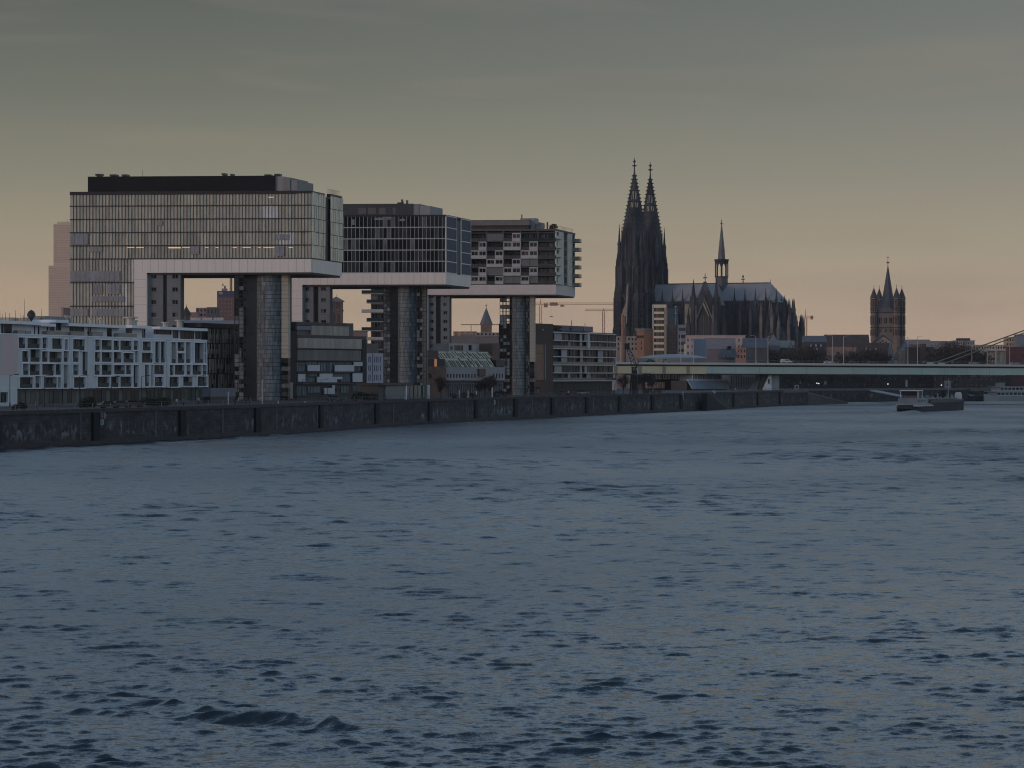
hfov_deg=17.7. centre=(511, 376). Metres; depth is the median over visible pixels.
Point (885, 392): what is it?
gangway
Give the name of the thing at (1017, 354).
town building
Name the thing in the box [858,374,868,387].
bare tree
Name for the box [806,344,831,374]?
bare tree
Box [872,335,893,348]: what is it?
gabled house
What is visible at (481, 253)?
window
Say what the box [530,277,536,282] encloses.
window
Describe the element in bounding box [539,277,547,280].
window
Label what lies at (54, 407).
ground
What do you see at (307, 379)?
window
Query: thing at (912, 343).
town building
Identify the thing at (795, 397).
mooring wall
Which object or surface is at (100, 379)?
window
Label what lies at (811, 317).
tower crane
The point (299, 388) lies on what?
window
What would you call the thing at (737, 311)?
clerestory windows
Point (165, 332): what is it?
window
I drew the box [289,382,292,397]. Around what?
door panel
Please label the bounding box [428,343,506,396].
old warehouse
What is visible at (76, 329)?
window
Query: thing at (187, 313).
church tower
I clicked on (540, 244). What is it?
window
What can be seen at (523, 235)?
window
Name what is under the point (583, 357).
apartment building
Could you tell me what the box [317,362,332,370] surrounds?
window
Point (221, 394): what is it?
container
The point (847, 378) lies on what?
bare tree
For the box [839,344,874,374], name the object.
bare tree
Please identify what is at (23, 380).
window
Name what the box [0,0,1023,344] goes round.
sky
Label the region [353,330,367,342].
town building
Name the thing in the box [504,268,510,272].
window
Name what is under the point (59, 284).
skyscraper
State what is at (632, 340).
town building
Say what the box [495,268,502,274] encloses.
window
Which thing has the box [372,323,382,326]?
window
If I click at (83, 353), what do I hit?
window
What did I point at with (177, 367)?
window
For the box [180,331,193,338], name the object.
window
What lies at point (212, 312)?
town building
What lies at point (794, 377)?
bare tree
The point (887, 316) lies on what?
church
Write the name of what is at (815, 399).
ramp
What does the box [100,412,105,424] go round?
navigation sign
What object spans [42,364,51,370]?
window
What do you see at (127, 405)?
parked car
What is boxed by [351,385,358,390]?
window
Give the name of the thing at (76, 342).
window
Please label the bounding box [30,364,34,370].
window
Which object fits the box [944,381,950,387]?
town building
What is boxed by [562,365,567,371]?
window
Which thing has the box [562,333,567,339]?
window
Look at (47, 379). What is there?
window
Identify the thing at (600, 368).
window
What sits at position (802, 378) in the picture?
bare tree
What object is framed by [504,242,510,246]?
window
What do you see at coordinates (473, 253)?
window
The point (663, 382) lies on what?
arcaded warehouse
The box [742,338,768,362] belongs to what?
town building
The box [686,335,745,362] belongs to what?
town building
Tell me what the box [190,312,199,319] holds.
town building
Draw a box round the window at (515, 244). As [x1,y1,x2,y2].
[513,242,519,246]
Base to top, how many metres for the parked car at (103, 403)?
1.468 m
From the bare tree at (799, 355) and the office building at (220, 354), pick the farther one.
the bare tree at (799, 355)
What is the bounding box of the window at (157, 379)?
[155,377,160,381]
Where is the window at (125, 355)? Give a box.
[123,353,128,358]
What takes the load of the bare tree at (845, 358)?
on the ground
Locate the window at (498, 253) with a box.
[496,251,502,255]
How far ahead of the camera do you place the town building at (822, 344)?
1904.94 m
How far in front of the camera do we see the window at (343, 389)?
905.12 m
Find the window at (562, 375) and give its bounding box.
[560,373,567,377]
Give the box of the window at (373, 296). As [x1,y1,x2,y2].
[372,295,382,298]
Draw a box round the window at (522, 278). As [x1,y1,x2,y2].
[521,277,528,280]
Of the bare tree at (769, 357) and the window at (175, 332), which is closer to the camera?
the window at (175, 332)
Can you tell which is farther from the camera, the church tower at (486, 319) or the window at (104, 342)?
the church tower at (486, 319)
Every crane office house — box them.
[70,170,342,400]
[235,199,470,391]
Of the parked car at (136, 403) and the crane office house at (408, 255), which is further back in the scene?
the crane office house at (408, 255)
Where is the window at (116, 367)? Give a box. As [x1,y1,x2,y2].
[114,365,120,369]
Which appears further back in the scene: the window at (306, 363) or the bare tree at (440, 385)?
the bare tree at (440, 385)
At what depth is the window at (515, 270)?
1104.38 m
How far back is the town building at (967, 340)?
2050.00 m
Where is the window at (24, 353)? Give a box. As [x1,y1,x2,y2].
[22,351,26,357]
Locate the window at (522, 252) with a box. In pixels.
[521,251,528,254]
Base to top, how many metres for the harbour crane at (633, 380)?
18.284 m
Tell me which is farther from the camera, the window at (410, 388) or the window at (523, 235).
the window at (523, 235)
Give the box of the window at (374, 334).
[372,332,382,336]
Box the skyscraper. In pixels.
[49,219,69,316]
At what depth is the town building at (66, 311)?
1050.00 m
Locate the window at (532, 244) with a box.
[530,242,536,246]
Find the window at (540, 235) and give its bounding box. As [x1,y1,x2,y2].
[539,234,547,237]
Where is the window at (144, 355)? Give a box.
[142,353,149,358]
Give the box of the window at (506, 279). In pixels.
[504,277,511,282]
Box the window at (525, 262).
[521,259,528,265]
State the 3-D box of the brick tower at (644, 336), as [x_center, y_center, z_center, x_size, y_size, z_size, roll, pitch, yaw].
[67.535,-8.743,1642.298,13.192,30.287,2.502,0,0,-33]
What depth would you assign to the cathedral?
2288.55 m
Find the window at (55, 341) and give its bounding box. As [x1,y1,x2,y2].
[52,338,59,344]
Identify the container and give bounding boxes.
[202,388,235,402]
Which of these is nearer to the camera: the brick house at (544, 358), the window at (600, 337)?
the brick house at (544, 358)
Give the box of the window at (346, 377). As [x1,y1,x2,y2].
[340,373,350,381]
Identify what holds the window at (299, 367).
in the office building at (333, 356)
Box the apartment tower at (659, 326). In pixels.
[652,305,665,354]
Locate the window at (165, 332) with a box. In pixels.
[154,330,170,334]
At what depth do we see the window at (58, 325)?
737.11 m
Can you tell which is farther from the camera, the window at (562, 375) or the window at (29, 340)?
the window at (562, 375)
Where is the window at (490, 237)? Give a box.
[487,234,494,240]
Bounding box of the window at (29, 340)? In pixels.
[27,338,36,343]
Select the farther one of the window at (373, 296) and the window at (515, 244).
the window at (373, 296)
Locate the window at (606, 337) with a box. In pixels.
[604,335,608,341]
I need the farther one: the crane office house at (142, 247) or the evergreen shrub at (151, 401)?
the crane office house at (142, 247)
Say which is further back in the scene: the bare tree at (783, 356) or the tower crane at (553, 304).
the tower crane at (553, 304)
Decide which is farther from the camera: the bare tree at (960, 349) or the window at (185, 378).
the bare tree at (960, 349)
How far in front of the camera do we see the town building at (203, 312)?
1620.00 m
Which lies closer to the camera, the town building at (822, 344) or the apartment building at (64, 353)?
the apartment building at (64, 353)
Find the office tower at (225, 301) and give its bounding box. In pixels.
[217,284,233,319]
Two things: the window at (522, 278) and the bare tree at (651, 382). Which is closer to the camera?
the window at (522, 278)
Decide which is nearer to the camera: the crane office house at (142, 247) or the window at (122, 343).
the window at (122, 343)
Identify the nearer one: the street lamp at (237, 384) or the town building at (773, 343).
the street lamp at (237, 384)
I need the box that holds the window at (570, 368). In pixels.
[568,365,577,371]
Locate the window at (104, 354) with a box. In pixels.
[102,352,108,357]
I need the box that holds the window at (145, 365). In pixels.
[145,365,146,382]
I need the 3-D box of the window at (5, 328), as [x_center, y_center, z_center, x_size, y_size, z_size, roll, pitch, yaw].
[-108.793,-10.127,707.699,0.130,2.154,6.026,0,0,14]
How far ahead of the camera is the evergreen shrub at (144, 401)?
689.52 m
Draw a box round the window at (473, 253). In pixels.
[471,251,477,255]
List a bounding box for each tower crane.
[536,299,612,323]
[585,308,612,332]
[804,309,812,335]
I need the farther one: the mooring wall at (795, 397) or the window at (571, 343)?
the mooring wall at (795, 397)
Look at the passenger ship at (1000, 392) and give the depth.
1759.06 m
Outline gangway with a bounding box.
[869,388,901,396]
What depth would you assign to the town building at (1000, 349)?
2000.00 m
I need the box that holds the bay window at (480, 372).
[477,369,485,375]
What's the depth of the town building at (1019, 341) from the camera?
1960.00 m
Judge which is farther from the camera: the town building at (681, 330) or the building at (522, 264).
the town building at (681, 330)
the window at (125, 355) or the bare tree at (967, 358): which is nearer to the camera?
the window at (125, 355)
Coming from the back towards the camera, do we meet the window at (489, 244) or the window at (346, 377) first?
the window at (489, 244)
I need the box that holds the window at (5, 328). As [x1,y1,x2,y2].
[1,324,11,332]
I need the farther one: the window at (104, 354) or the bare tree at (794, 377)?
the bare tree at (794, 377)
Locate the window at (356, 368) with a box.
[354,366,360,370]
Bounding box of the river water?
[0,401,1023,767]
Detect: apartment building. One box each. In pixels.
[0,304,207,405]
[553,320,616,393]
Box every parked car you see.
[98,401,121,407]
[114,401,133,407]
[124,400,144,406]
[326,396,343,400]
[576,390,589,394]
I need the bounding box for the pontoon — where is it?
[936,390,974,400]
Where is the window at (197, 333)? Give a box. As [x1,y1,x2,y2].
[195,331,200,338]
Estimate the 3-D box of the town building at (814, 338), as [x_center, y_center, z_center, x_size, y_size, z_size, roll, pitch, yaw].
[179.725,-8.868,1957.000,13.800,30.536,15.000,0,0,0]
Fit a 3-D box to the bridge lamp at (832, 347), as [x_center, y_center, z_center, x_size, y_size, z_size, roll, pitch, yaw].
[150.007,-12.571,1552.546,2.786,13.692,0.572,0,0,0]
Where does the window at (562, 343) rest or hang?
in the apartment building at (583, 357)
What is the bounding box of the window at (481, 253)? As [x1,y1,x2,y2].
[479,251,485,255]
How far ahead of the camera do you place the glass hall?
1510.82 m
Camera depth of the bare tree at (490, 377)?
1005.90 m
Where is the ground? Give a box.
[0,388,862,410]
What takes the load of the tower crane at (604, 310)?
on the ground
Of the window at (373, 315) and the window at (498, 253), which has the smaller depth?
the window at (498, 253)
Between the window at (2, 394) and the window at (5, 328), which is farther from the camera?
the window at (5, 328)
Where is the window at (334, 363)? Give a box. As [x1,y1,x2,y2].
[333,362,351,364]
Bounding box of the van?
[780,359,791,362]
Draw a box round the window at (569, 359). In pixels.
[568,357,577,361]
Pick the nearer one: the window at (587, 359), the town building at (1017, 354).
the window at (587, 359)
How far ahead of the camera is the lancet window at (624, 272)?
2293.31 m
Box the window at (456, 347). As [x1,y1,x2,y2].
[454,345,462,350]
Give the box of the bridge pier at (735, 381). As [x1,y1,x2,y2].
[729,375,741,388]
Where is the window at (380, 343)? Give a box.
[372,341,382,345]
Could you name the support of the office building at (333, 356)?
on the ground
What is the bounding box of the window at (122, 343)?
[120,341,128,345]
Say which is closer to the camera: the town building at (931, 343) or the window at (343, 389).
the window at (343, 389)
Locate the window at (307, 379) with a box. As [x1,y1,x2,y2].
[305,377,314,381]
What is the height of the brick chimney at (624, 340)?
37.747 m
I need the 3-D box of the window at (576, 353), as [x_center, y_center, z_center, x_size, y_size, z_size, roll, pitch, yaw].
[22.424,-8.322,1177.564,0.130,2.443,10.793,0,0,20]
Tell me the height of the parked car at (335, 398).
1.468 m
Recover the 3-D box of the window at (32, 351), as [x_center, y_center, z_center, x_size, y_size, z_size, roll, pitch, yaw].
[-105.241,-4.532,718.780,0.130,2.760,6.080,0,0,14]
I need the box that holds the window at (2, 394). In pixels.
[0,392,5,402]
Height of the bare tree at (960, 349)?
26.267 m
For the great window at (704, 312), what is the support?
in the cathedral
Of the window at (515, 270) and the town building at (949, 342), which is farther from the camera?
the town building at (949, 342)
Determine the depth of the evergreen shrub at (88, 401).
659.66 m
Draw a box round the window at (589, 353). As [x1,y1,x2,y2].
[586,350,597,356]
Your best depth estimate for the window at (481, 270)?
1105.46 m
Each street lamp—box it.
[44,375,47,406]
[237,369,239,399]
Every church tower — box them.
[184,305,190,319]
[480,305,491,331]
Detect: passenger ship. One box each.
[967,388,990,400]
[984,383,1023,400]
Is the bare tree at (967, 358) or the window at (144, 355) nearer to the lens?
the window at (144, 355)
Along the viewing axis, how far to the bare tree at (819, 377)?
1702.30 m
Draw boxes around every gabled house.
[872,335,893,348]
[887,342,892,363]
[892,352,898,363]
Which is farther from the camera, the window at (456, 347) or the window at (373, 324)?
the window at (373, 324)
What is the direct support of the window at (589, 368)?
in the apartment building at (583, 357)
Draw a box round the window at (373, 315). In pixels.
[372,314,382,317]
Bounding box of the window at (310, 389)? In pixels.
[307,386,319,392]
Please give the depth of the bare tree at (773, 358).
1786.56 m
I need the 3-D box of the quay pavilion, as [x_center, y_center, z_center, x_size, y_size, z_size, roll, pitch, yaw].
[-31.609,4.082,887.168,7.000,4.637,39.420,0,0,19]
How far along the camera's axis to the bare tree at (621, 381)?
1174.88 m
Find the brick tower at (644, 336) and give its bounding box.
[635,328,652,381]
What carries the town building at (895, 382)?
on the ground
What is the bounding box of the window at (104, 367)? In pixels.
[102,365,106,370]
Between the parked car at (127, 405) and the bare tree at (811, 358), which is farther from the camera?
the bare tree at (811, 358)
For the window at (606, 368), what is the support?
in the apartment building at (583, 357)
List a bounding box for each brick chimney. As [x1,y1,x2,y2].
[621,315,623,388]
[624,316,625,388]
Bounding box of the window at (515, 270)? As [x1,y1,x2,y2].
[513,268,519,272]
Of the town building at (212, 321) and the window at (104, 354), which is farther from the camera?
the town building at (212, 321)
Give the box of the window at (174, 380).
[169,377,176,382]
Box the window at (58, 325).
[56,323,60,330]
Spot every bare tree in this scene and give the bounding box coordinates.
[433,376,449,397]
[472,379,484,395]
[478,375,492,396]
[478,375,498,396]
[614,375,631,390]
[637,371,654,392]
[647,375,657,389]
[741,333,775,361]
[768,349,783,362]
[770,347,793,362]
[779,375,791,388]
[782,342,817,362]
[789,375,800,388]
[794,344,819,362]
[799,375,807,388]
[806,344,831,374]
[807,375,817,388]
[815,374,827,388]
[826,374,833,388]
[828,348,859,374]
[833,374,844,388]
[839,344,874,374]
[842,374,849,388]
[850,374,859,387]
[856,344,884,374]
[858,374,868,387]
[864,348,898,363]
[869,374,880,387]
[919,342,957,387]
[938,341,972,387]
[951,343,985,387]
[961,342,1001,387]
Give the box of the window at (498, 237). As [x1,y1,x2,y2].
[495,234,502,240]
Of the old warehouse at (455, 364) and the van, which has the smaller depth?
the old warehouse at (455, 364)
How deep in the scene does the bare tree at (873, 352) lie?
1788.19 m
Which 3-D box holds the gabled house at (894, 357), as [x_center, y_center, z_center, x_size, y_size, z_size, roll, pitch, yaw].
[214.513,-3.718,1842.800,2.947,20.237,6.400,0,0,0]
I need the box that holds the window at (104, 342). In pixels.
[102,340,106,345]
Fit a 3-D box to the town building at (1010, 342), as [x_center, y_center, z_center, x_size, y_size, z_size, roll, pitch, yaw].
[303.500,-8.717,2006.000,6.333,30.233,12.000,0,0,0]
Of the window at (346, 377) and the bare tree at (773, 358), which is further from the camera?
the bare tree at (773, 358)
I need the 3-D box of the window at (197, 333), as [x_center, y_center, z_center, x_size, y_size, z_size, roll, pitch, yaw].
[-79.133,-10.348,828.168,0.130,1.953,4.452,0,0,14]
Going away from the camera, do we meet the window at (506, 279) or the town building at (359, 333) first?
the window at (506, 279)
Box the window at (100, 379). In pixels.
[98,377,106,382]
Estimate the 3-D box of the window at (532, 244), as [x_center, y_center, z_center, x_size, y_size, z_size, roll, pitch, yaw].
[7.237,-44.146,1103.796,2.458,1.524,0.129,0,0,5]
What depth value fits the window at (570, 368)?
1175.32 m
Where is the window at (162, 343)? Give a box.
[161,341,163,358]
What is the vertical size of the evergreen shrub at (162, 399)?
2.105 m
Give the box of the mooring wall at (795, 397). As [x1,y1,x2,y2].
[783,388,966,405]
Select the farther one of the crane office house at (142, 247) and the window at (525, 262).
the window at (525, 262)
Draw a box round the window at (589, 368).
[587,366,597,371]
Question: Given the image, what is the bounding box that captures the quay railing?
[18,388,781,409]
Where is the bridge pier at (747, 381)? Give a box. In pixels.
[742,375,755,388]
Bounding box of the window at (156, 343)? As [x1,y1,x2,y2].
[155,341,157,358]
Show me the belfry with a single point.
(338, 310)
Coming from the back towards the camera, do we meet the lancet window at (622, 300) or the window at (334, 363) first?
the lancet window at (622, 300)
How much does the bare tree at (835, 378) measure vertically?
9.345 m
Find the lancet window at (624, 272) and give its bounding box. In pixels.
[623,269,648,287]
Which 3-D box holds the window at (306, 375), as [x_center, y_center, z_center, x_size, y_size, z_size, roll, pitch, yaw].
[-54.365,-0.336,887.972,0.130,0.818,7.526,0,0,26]
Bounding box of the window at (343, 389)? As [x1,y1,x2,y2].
[340,386,348,392]
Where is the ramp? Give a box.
[795,389,847,403]
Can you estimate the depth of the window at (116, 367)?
770.79 m
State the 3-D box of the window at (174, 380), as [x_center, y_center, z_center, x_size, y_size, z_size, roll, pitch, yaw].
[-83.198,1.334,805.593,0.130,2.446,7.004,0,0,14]
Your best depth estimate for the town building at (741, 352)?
1720.00 m
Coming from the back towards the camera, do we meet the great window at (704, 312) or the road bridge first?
the great window at (704, 312)
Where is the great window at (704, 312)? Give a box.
[699,295,710,334]
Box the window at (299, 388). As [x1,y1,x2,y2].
[297,386,306,395]
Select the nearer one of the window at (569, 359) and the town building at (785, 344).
the window at (569, 359)
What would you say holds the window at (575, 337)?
in the apartment building at (583, 357)
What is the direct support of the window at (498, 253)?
in the building at (522, 264)
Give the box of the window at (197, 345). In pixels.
[195,343,199,358]
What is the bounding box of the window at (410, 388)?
[407,385,413,398]
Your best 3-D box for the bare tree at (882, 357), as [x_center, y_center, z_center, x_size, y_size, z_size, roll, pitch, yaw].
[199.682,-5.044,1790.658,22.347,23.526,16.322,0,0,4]
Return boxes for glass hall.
[671,373,732,389]
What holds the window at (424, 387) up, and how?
in the quay pavilion
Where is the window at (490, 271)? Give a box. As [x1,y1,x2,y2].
[487,268,494,274]
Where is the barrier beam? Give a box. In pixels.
[461,324,498,324]
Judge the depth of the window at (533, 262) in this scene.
1103.84 m
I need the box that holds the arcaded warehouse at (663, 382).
[638,374,678,389]
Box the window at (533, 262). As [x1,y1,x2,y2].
[530,259,536,265]
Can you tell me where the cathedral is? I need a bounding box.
[612,157,804,361]
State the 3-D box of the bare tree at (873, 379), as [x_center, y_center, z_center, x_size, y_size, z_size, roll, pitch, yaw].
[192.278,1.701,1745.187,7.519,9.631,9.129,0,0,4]
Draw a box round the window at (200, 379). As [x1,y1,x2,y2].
[198,376,203,381]
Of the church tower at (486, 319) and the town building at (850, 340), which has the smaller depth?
the church tower at (486, 319)
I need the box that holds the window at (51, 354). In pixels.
[49,352,56,357]
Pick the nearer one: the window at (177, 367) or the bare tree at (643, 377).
the window at (177, 367)
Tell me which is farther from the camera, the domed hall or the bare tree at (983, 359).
the bare tree at (983, 359)
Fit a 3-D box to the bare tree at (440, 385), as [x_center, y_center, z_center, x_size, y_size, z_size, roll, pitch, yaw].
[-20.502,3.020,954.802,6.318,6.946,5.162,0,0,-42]
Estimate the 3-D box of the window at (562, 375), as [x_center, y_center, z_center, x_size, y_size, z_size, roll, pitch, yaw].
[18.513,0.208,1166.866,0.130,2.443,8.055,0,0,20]
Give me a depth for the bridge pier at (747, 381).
1620.00 m
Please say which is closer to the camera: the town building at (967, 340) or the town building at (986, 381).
the town building at (986, 381)
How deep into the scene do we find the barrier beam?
1600.00 m
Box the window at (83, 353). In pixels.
[82,352,84,370]
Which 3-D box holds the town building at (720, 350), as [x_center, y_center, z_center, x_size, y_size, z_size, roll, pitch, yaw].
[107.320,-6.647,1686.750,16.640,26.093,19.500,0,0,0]
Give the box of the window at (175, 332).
[173,330,177,337]
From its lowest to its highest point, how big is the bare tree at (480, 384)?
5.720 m
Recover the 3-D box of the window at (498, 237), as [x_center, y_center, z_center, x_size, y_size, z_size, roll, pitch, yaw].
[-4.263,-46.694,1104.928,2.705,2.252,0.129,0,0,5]
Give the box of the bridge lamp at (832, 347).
[827,335,832,361]
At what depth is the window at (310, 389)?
889.56 m
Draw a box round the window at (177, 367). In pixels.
[175,365,181,370]
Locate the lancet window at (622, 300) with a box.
[622,300,650,324]
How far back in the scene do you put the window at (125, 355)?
776.55 m
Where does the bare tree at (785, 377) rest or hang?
on the ground
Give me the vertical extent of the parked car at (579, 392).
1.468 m
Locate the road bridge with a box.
[612,330,1023,389]
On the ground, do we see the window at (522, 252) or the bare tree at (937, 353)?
the bare tree at (937, 353)
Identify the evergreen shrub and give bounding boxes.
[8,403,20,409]
[79,396,95,407]
[138,398,149,406]
[140,397,159,406]
[157,397,169,405]
[350,393,360,400]
[356,392,372,400]
[493,390,502,396]
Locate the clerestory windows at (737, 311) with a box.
[666,305,773,333]
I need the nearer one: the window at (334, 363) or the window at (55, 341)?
the window at (55, 341)
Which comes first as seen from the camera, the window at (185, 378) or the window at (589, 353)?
the window at (185, 378)
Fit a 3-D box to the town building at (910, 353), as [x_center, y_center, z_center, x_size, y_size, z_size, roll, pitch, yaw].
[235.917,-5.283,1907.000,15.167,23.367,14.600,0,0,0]
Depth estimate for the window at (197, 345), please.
825.93 m
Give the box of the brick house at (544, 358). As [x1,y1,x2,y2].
[499,323,552,394]
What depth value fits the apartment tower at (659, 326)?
1640.34 m
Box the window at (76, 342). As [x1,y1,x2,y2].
[73,339,81,345]
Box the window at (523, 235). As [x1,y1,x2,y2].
[522,234,529,237]
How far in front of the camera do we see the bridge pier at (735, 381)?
1600.00 m
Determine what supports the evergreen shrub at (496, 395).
on the ground
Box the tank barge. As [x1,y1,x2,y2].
[892,378,963,411]
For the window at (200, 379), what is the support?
in the apartment building at (64, 353)
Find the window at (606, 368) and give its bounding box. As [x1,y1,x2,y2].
[604,366,608,371]
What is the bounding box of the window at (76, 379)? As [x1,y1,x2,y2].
[74,377,82,383]
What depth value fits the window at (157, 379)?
795.94 m
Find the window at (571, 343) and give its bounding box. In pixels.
[570,342,577,345]
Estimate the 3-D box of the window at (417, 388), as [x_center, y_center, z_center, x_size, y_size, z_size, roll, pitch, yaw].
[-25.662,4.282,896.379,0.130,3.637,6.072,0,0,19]
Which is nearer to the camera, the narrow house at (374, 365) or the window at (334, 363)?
the window at (334, 363)
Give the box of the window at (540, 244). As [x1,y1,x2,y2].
[539,243,547,246]
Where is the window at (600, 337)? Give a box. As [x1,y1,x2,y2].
[598,335,603,340]
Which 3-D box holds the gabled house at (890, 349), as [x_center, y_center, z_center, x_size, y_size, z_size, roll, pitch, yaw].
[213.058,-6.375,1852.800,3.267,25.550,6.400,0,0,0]
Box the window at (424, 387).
[422,385,426,398]
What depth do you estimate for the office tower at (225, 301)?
1700.00 m
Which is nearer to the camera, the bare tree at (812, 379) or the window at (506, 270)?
the window at (506, 270)
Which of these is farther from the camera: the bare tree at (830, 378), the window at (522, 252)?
the bare tree at (830, 378)
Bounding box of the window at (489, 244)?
[488,243,495,246]
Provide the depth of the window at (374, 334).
1109.52 m
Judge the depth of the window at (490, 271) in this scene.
1105.19 m
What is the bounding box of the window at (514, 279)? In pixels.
[512,277,519,282]
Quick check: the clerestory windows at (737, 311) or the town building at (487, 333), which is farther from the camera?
the clerestory windows at (737, 311)
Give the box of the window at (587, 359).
[586,358,597,361]
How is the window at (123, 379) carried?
in the apartment building at (64, 353)
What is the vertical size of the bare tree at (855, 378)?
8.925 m
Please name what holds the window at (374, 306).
in the building at (522, 264)
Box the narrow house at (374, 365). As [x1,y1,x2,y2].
[367,343,382,382]
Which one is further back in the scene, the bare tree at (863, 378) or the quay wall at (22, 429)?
the bare tree at (863, 378)
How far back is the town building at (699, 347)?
1660.00 m
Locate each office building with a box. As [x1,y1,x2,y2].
[184,323,237,399]
[241,322,366,399]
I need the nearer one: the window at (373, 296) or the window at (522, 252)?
the window at (522, 252)
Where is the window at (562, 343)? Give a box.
[560,341,567,345]
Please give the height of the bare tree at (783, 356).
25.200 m
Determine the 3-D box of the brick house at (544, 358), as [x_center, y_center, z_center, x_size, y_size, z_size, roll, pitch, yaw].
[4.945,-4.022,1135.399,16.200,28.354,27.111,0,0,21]
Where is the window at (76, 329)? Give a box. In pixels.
[69,327,83,331]
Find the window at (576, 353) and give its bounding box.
[570,350,579,356]
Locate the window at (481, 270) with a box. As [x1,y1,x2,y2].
[479,268,485,272]
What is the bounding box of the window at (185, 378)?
[183,376,187,381]
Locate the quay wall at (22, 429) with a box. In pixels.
[0,390,784,448]
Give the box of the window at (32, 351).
[30,349,34,357]
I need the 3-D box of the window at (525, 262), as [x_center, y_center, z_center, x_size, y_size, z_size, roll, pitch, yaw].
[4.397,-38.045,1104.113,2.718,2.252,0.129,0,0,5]
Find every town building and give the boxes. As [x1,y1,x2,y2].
[63,308,69,319]
[184,320,233,323]
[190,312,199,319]
[191,317,223,319]
[196,308,206,319]
[207,307,219,319]
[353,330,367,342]
[452,336,498,343]
[453,331,476,335]
[476,332,498,335]
[616,336,636,387]
[666,306,677,353]
[677,325,685,353]
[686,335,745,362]
[693,339,705,356]
[705,338,738,380]
[736,348,745,362]
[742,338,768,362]
[768,334,780,352]
[778,341,794,360]
[779,375,932,387]
[802,336,826,346]
[803,342,826,374]
[824,335,869,374]
[856,343,889,374]
[905,340,929,346]
[905,347,933,363]
[920,344,925,362]
[925,341,940,363]
[933,376,1010,387]
[941,341,957,361]
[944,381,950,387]
[954,338,974,346]
[970,345,1005,363]
[1003,337,1013,349]
[1006,347,1023,385]
[1014,334,1023,346]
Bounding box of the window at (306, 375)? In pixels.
[305,374,316,376]
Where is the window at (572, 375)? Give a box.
[570,373,577,377]
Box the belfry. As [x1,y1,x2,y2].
[333,297,343,322]
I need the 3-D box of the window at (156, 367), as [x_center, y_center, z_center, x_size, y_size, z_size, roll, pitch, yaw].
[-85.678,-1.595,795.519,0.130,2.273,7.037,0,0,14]
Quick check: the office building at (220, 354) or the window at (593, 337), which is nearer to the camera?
the office building at (220, 354)
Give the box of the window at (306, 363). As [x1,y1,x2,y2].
[305,362,316,364]
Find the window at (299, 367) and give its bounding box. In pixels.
[297,365,304,370]
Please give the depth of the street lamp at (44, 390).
689.93 m
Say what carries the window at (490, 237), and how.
in the building at (522, 264)
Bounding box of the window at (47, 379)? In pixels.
[45,377,52,382]
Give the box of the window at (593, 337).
[590,334,597,340]
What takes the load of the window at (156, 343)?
in the apartment building at (64, 353)
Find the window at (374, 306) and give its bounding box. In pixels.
[372,304,382,308]
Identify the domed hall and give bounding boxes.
[638,354,706,362]
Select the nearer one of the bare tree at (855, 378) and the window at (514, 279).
the window at (514, 279)
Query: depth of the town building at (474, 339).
1500.00 m
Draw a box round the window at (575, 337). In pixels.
[570,334,578,340]
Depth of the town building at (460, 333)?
1750.00 m
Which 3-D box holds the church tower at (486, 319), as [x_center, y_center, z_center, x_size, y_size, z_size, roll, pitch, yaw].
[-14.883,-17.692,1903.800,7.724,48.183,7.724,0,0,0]
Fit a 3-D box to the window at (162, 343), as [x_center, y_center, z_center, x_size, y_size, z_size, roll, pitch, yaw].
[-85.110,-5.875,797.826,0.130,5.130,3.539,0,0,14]
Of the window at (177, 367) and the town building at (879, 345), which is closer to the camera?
the window at (177, 367)
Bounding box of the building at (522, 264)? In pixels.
[362,214,581,394]
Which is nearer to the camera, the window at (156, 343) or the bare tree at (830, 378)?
the window at (156, 343)
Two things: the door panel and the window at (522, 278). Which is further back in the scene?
the window at (522, 278)
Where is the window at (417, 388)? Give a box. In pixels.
[414,385,421,398]
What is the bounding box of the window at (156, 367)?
[154,365,162,370]
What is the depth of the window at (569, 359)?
1175.32 m
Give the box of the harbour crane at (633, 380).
[624,343,641,393]
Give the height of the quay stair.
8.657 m
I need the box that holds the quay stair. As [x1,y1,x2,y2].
[702,390,725,410]
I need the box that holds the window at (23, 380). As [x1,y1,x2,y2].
[20,377,29,383]
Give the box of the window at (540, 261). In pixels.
[539,260,547,263]
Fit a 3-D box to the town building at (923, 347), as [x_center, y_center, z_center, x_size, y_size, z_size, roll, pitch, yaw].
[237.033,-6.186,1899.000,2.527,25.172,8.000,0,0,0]
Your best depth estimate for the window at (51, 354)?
731.82 m
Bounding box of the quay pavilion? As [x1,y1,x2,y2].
[356,383,429,400]
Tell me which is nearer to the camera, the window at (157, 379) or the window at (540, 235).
the window at (157, 379)
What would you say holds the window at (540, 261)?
in the building at (522, 264)
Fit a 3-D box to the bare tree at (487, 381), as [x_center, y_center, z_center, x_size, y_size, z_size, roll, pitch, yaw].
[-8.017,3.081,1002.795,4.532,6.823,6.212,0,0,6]
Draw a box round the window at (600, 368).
[598,366,603,371]
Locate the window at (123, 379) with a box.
[120,376,129,382]
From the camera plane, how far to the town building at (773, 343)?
1800.29 m
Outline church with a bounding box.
[870,257,910,363]

